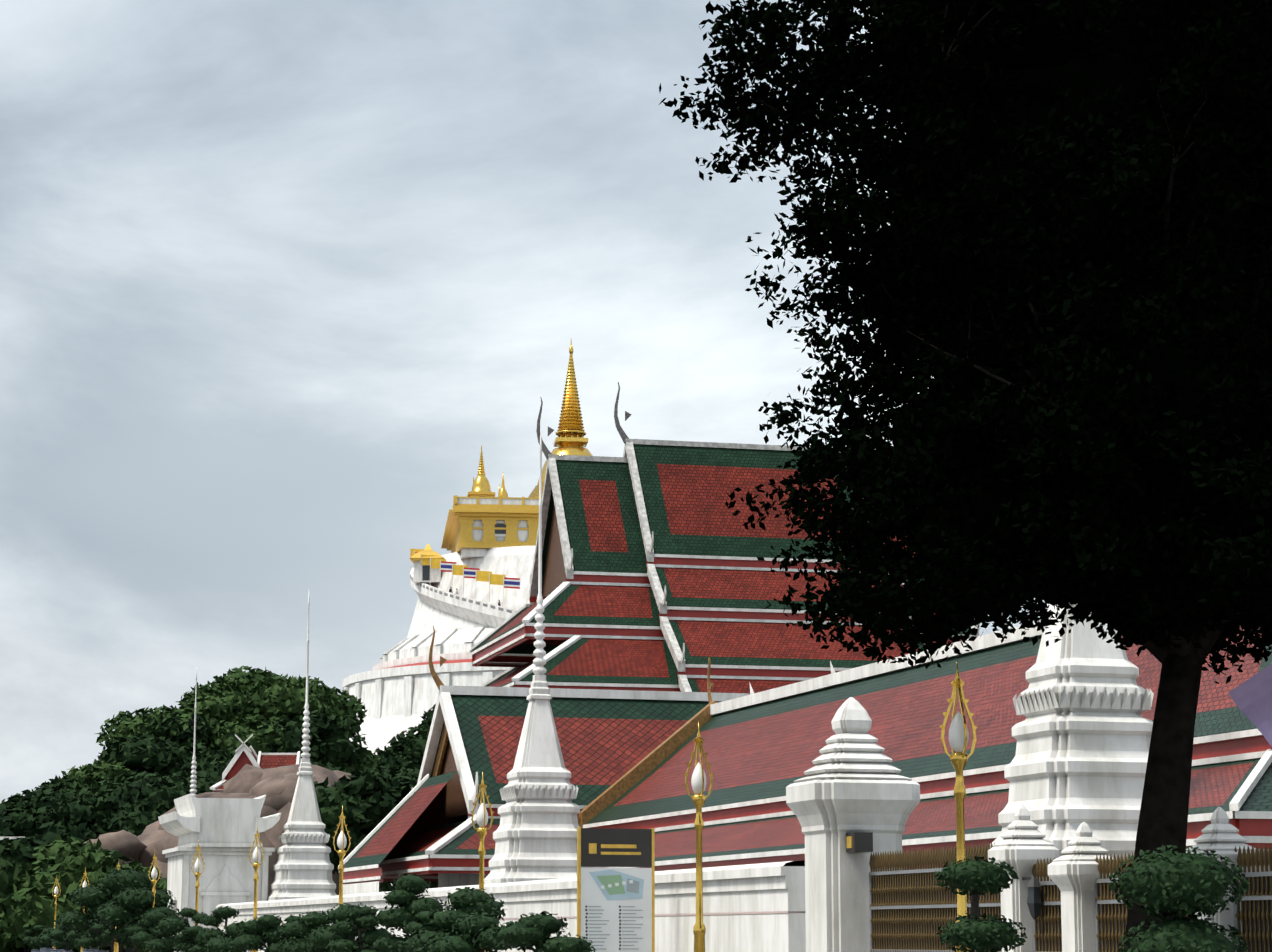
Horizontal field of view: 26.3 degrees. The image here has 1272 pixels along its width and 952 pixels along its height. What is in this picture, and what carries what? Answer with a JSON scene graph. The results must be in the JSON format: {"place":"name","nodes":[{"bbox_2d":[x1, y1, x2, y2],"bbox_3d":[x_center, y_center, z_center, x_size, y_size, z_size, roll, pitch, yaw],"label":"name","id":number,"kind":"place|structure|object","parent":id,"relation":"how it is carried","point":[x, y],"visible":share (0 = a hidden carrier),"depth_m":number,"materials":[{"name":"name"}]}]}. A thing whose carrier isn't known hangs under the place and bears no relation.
{"place":"outdoors","nodes":[
{"label":"outdoors","id":0,"kind":"place"},
{"bbox_2d":[21,924,46,951],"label":"topiary","id":1,"kind":"object","parent":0,"point":[38,928],"depth_m":149.84,"materials":[{"name":"green plant"}]},
{"bbox_2d":[53,866,175,951],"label":"topiary","id":2,"kind":"object","parent":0,"point":[115,885],"depth_m":113.94,"materials":[{"name":"green plant"}]},
{"bbox_2d":[94,887,183,951],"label":"topiary","id":3,"kind":"object","parent":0,"point":[112,910],"depth_m":105.85,"materials":[{"name":"green plant"}]},
{"bbox_2d":[129,909,178,951],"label":"topiary","id":4,"kind":"object","parent":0,"point":[159,916],"depth_m":101.29,"materials":[{"name":"green plant"}]},
{"bbox_2d":[0,673,360,951],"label":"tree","id":5,"kind":"object","parent":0,"point":[41,919],"visible":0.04,"depth_m":226.10,"materials":[{"name":"green plant"}]},
{"bbox_2d":[154,907,207,948],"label":"topiary","id":6,"kind":"object","parent":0,"point":[188,913],"depth_m":93.75,"materials":[{"name":"green plant"}]},
{"bbox_2d":[83,764,351,895],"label":"hill rock","id":7,"kind":"object","parent":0,"point":[276,786],"visible":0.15,"depth_m":162.54,"materials":[{"name":"brown stone"}]},
{"bbox_2d":[210,734,300,792],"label":"hill pavilion","id":8,"kind":"structure","parent":7,"relation":"on","point":[244,755],"depth_m":168.85,"materials":[{"name":"red tile"}]},
{"bbox_2d":[0,714,437,894],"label":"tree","id":9,"kind":"object","parent":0,"point":[51,832],"visible":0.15,"depth_m":191.13,"materials":[{"name":"green plant"}]},
{"bbox_2d":[266,914,300,951],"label":"topiary","id":10,"kind":"object","parent":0,"point":[273,946],"depth_m":72.91,"materials":[{"name":"green plant"}]},
{"bbox_2d":[274,910,331,951],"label":"topiary","id":11,"kind":"object","parent":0,"point":[296,933],"depth_m":69.73,"materials":[{"name":"green plant"}]},
{"bbox_2d":[305,924,334,951],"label":"topiary","id":12,"kind":"object","parent":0,"point":[308,946],"depth_m":67.64,"materials":[{"name":"green plant"}]},
{"bbox_2d":[304,903,373,951],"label":"topiary","id":13,"kind":"object","parent":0,"point":[320,942],"depth_m":65.44,"materials":[{"name":"green plant"}]},
{"bbox_2d":[394,909,443,951],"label":"topiary","id":14,"kind":"object","parent":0,"point":[423,917],"depth_m":55.19,"materials":[{"name":"green plant"}]},
{"bbox_2d":[0,0,1048,802],"label":"sky","id":15,"kind":"structure","parent":0,"point":[277,276],"materials":[{"name":"grey"}]},
{"bbox_2d":[378,626,749,887],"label":"wing","id":16,"kind":"structure","parent":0,"point":[607,739],"depth_m":103.65,"materials":[{"name":"red tile"}]},
{"bbox_2d":[338,771,467,894],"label":"roof","id":17,"kind":"structure","parent":16,"relation":"attached to","point":[417,812],"depth_m":103.51,"materials":[{"name":"red tile"}]},
{"bbox_2d":[469,382,979,693],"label":"temple roof","id":18,"kind":"structure","parent":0,"point":[657,575],"depth_m":131.85,"materials":[{"name":"red tile"}]},
{"bbox_2d":[786,697,919,951],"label":"gate pillar","id":19,"kind":"structure","parent":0,"point":[852,781],"depth_m":49.79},
{"bbox_2d":[846,832,872,851],"bbox_3d":[3.995,6.691,49.674,0.380,0.350,0.820,3,-10,-16],"label":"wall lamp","id":20,"kind":"object","parent":19,"relation":"attached to","point":[859,841],"visible":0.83,"depth_m":49.30,"materials":[{"name":"black metal"}]},
{"bbox_2d":[659,0,1271,949],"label":"tree","id":21,"kind":"object","parent":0,"point":[899,486],"depth_m":31.80,"materials":[{"name":"black plant"}]},
{"bbox_2d":[934,856,1026,951],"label":"topiary tree","id":22,"kind":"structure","parent":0,"point":[974,909],"depth_m":28.82,"materials":[{"name":"green plant"}]},
{"bbox_2d":[1022,877,1041,919],"bbox_3d":[6.224,6.621,42.677,0.282,0.660,0.543,0,-10,1],"label":"gate lantern","id":23,"kind":"object","parent":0,"point":[1034,901],"visible":0.9,"depth_m":42.47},
{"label":"pavement","id":24,"kind":"structure","parent":0,"visible":0},
{"bbox_2d":[0,837,19,840],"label":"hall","id":25,"kind":"structure","parent":24,"relation":"on","point":[1,838],"depth_m":190.78,"materials":[{"name":"white tile"}]},
{"bbox_2d":[30,926,54,951],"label":"topiary","id":26,"kind":"object","parent":24,"relation":"on","point":[47,949],"depth_m":144.57,"materials":[{"name":"green plant"}]},
{"bbox_2d":[37,927,70,951],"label":"topiary","id":27,"kind":"object","parent":24,"relation":"on","point":[45,941],"depth_m":140.64,"materials":[{"name":"green plant"}]},
{"bbox_2d":[52,877,60,948],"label":"street lamp","id":28,"kind":"object","parent":24,"relation":"on","point":[56,891],"visible":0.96,"depth_m":147.64,"materials":[{"name":"gold metal"}]},
{"bbox_2d":[48,927,73,951],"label":"topiary","id":29,"kind":"object","parent":24,"relation":"on","point":[56,933],"depth_m":132.17,"materials":[{"name":"green plant"}]},
{"bbox_2d":[52,925,78,951],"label":"topiary","id":30,"kind":"object","parent":24,"relation":"on","point":[72,945],"depth_m":136.47,"materials":[{"name":"green plant"}]},
{"bbox_2d":[80,867,89,951],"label":"street lamp","id":31,"kind":"object","parent":24,"relation":"on","point":[84,883],"visible":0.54,"depth_m":132.61,"materials":[{"name":"gold metal"}]},
{"bbox_2d":[72,929,98,948],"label":"topiary leaves","id":32,"kind":"object","parent":24,"relation":"on","point":[75,945],"depth_m":126.78,"materials":[{"name":"green plant"}]},
{"bbox_2d":[63,919,110,951],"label":"topiary","id":33,"kind":"object","parent":24,"relation":"on","point":[76,936],"depth_m":121.99,"materials":[{"name":"green plant"}]},
{"bbox_2d":[74,923,111,951],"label":"topiary","id":34,"kind":"object","parent":24,"relation":"on","point":[91,939],"depth_m":118.81,"materials":[{"name":"green plant"}]},
{"bbox_2d":[114,862,119,951],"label":"street lamp","id":35,"kind":"object","parent":24,"relation":"on","point":[115,943],"visible":0.1,"depth_m":117.95,"materials":[{"name":"gold metal"}]},
{"bbox_2d":[148,854,160,907],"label":"street lamp","id":36,"kind":"object","parent":24,"relation":"on","point":[154,873],"visible":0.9,"depth_m":106.13,"materials":[{"name":"gold metal"}]},
{"bbox_2d":[141,916,189,951],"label":"topiary","id":37,"kind":"object","parent":24,"relation":"on","point":[156,948],"depth_m":97.65,"materials":[{"name":"green plant"}]},
{"bbox_2d":[173,925,205,951],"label":"topiary","id":38,"kind":"object","parent":24,"relation":"on","point":[189,931],"depth_m":90.18,"materials":[{"name":"green plant"}]},
{"bbox_2d":[0,666,379,951],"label":"tree leaves","id":39,"kind":"object","parent":24,"relation":"on","point":[125,723],"visible":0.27,"depth_m":226.42,"materials":[{"name":"green plant"}]},
{"bbox_2d":[190,667,196,796],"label":"chedi","id":40,"kind":"structure","parent":24,"relation":"on","point":[193,786],"depth_m":164.69,"materials":[{"name":"white paint"}]},
{"bbox_2d":[191,841,204,925],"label":"street lamp","id":41,"kind":"object","parent":24,"relation":"on","point":[197,866],"visible":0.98,"depth_m":94.30,"materials":[{"name":"gold metal"}]},
{"bbox_2d":[188,928,215,951],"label":"topiary","id":42,"kind":"object","parent":24,"relation":"on","point":[197,948],"depth_m":87.14,"materials":[{"name":"green plant"}]},
{"bbox_2d":[194,905,239,942],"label":"topiary","id":43,"kind":"object","parent":24,"relation":"on","point":[207,935],"depth_m":84.45,"materials":[{"name":"green plant"}]},
{"bbox_2d":[0,704,436,951],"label":"tree leaves","id":44,"kind":"object","parent":24,"relation":"on","point":[170,772],"visible":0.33,"depth_m":193.79,"materials":[{"name":"green plant"}]},
{"bbox_2d":[158,793,280,951],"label":"white gate wall","id":45,"kind":"structure","parent":24,"relation":"on","point":[222,831],"depth_m":126.34,"materials":[{"name":"white paint"}]},
{"bbox_2d":[23,857,437,951],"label":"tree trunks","id":46,"kind":"object","parent":24,"relation":"on","point":[121,949],"depth_m":149.78,"materials":[{"name":"brown plant"}]},
{"bbox_2d":[203,921,266,951],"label":"topiary","id":47,"kind":"object","parent":24,"relation":"on","point":[219,943],"depth_m":78.42,"materials":[{"name":"green plant"}]},
{"bbox_2d":[226,914,284,951],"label":"topiary","id":48,"kind":"object","parent":24,"relation":"on","point":[247,929],"depth_m":75.32,"materials":[{"name":"green plant"}]},
{"bbox_2d":[249,828,264,951],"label":"street lamp","id":49,"kind":"object","parent":24,"relation":"on","point":[256,856],"visible":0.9,"depth_m":82.02,"materials":[{"name":"gold metal"}]},
{"bbox_2d":[268,593,336,900],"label":"chedi","id":50,"kind":"structure","parent":24,"relation":"on","point":[303,866],"depth_m":125.90,"materials":[{"name":"white paint"}]},
{"bbox_2d":[332,805,351,905],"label":"street lamp","id":51,"kind":"object","parent":24,"relation":"on","point":[341,842],"visible":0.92,"depth_m":69.50,"materials":[{"name":"gold metal"}]},
{"bbox_2d":[325,904,394,951],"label":"topiary","id":52,"kind":"object","parent":24,"relation":"on","point":[341,929],"depth_m":62.24,"materials":[{"name":"green plant"}]},
{"bbox_2d":[373,873,446,951],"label":"topiary","id":53,"kind":"object","parent":24,"relation":"on","point":[403,900],"depth_m":58.45,"materials":[{"name":"green plant"}]},
{"bbox_2d":[398,886,507,951],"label":"topiary","id":54,"kind":"object","parent":24,"relation":"on","point":[468,901],"depth_m":52.99,"materials":[{"name":"green plant"}]},
{"bbox_2d":[125,860,805,951],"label":"boundary wall","id":55,"kind":"structure","parent":24,"relation":"on","point":[759,907],"depth_m":58.27,"materials":[{"name":"white paint"}]},
{"bbox_2d":[421,912,512,951],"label":"topiary","id":56,"kind":"object","parent":24,"relation":"on","point":[456,940],"depth_m":51.53,"materials":[{"name":"green plant"}]},
{"bbox_2d":[471,773,493,951],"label":"street lamp","id":57,"kind":"object","parent":24,"relation":"on","point":[482,818],"visible":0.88,"depth_m":55.05,"materials":[{"name":"gold metal"}]},
{"bbox_2d":[484,431,587,883],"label":"chedi","id":58,"kind":"structure","parent":24,"relation":"on","point":[535,835],"depth_m":85.34,"materials":[{"name":"white paint"}]},
{"bbox_2d":[489,911,596,951],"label":"topiary","id":59,"kind":"object","parent":24,"relation":"on","point":[539,934],"depth_m":48.41,"materials":[{"name":"green plant"}]},
{"bbox_2d":[577,827,654,951],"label":"info board","id":60,"kind":"object","parent":24,"relation":"on","point":[615,909],"visible":0.96,"depth_m":58.77,"materials":[{"name":"white metal"}]},
{"bbox_2d":[684,721,713,951],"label":"street lamp","id":61,"kind":"object","parent":24,"relation":"on","point":[698,782],"visible":1,"depth_m":42.10,"materials":[{"name":"gold metal"}]},
{"bbox_2d":[577,620,1271,871],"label":"gallery","id":62,"kind":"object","parent":24,"relation":"on","point":[762,748],"visible":0.38,"depth_m":75.98,"materials":[{"name":"red tile"}]},
{"bbox_2d":[940,661,976,951],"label":"street lamp","id":63,"kind":"object","parent":24,"relation":"on","point":[958,738],"visible":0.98,"depth_m":32.50,"materials":[{"name":"gold metal"}]},
{"bbox_2d":[988,804,1058,951],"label":"gate pillar","id":64,"kind":"structure","parent":24,"relation":"on","point":[1022,846],"depth_m":42.97,"materials":[{"name":"white paint"}]},
{"bbox_2d":[869,842,1271,951],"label":"gate fence","id":65,"kind":"object","parent":24,"relation":"on","point":[911,910],"visible":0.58,"depth_m":44.85,"materials":[{"name":"gold metal"}]},
{"bbox_2d":[990,604,1153,880],"bbox_3d":[8.631,1.463,53.093,3.360,17.900,3.360,3,-10,-16],"label":"stupa","id":66,"kind":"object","parent":24,"relation":"on","point":[1081,733],"depth_m":51.55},
{"bbox_2d":[1047,822,1120,951],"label":"gate pillar","id":67,"kind":"structure","parent":24,"relation":"on","point":[1073,873],"depth_m":40.87,"materials":[{"name":"white paint"}]},
{"bbox_2d":[1108,845,1249,951],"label":"topiary tree","id":68,"kind":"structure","parent":24,"relation":"on","point":[1161,873],"depth_m":26.68,"materials":[{"name":"green plant"}]},
{"bbox_2d":[1186,807,1260,941],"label":"gate pillar","id":69,"kind":"structure","parent":24,"relation":"on","point":[1221,836],"depth_m":37.03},
{"bbox_2d":[1228,663,1271,746],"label":"purple flag","id":70,"kind":"object","parent":24,"relation":"on","point":[1251,697],"visible":1,"depth_m":34.54,"materials":[{"name":"purple fabric"}]},
{"label":"ground","id":71,"kind":"structure","parent":0,"visible":0},
{"bbox_2d":[341,545,535,891],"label":"temple mount","id":72,"kind":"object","parent":71,"relation":"on","point":[396,690],"visible":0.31,"depth_m":323.56,"materials":[{"name":"white paint"}]},
{"bbox_2d":[410,544,442,584],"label":"pavilion","id":73,"kind":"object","parent":72,"relation":"on","point":[415,559],"visible":0.65,"depth_m":331.68,"materials":[{"name":"white paint"}]},
{"bbox_2d":[410,548,519,604],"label":"flags","id":74,"kind":"object","parent":72,"relation":"attached to","point":[465,571],"visible":0.69,"depth_m":324.41},
{"bbox_2d":[441,339,592,558],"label":"golden pagoda","id":75,"kind":"object","parent":72,"relation":"on","point":[481,518],"visible":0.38,"depth_m":328.20,"materials":[{"name":"gold metal"}]}
]}

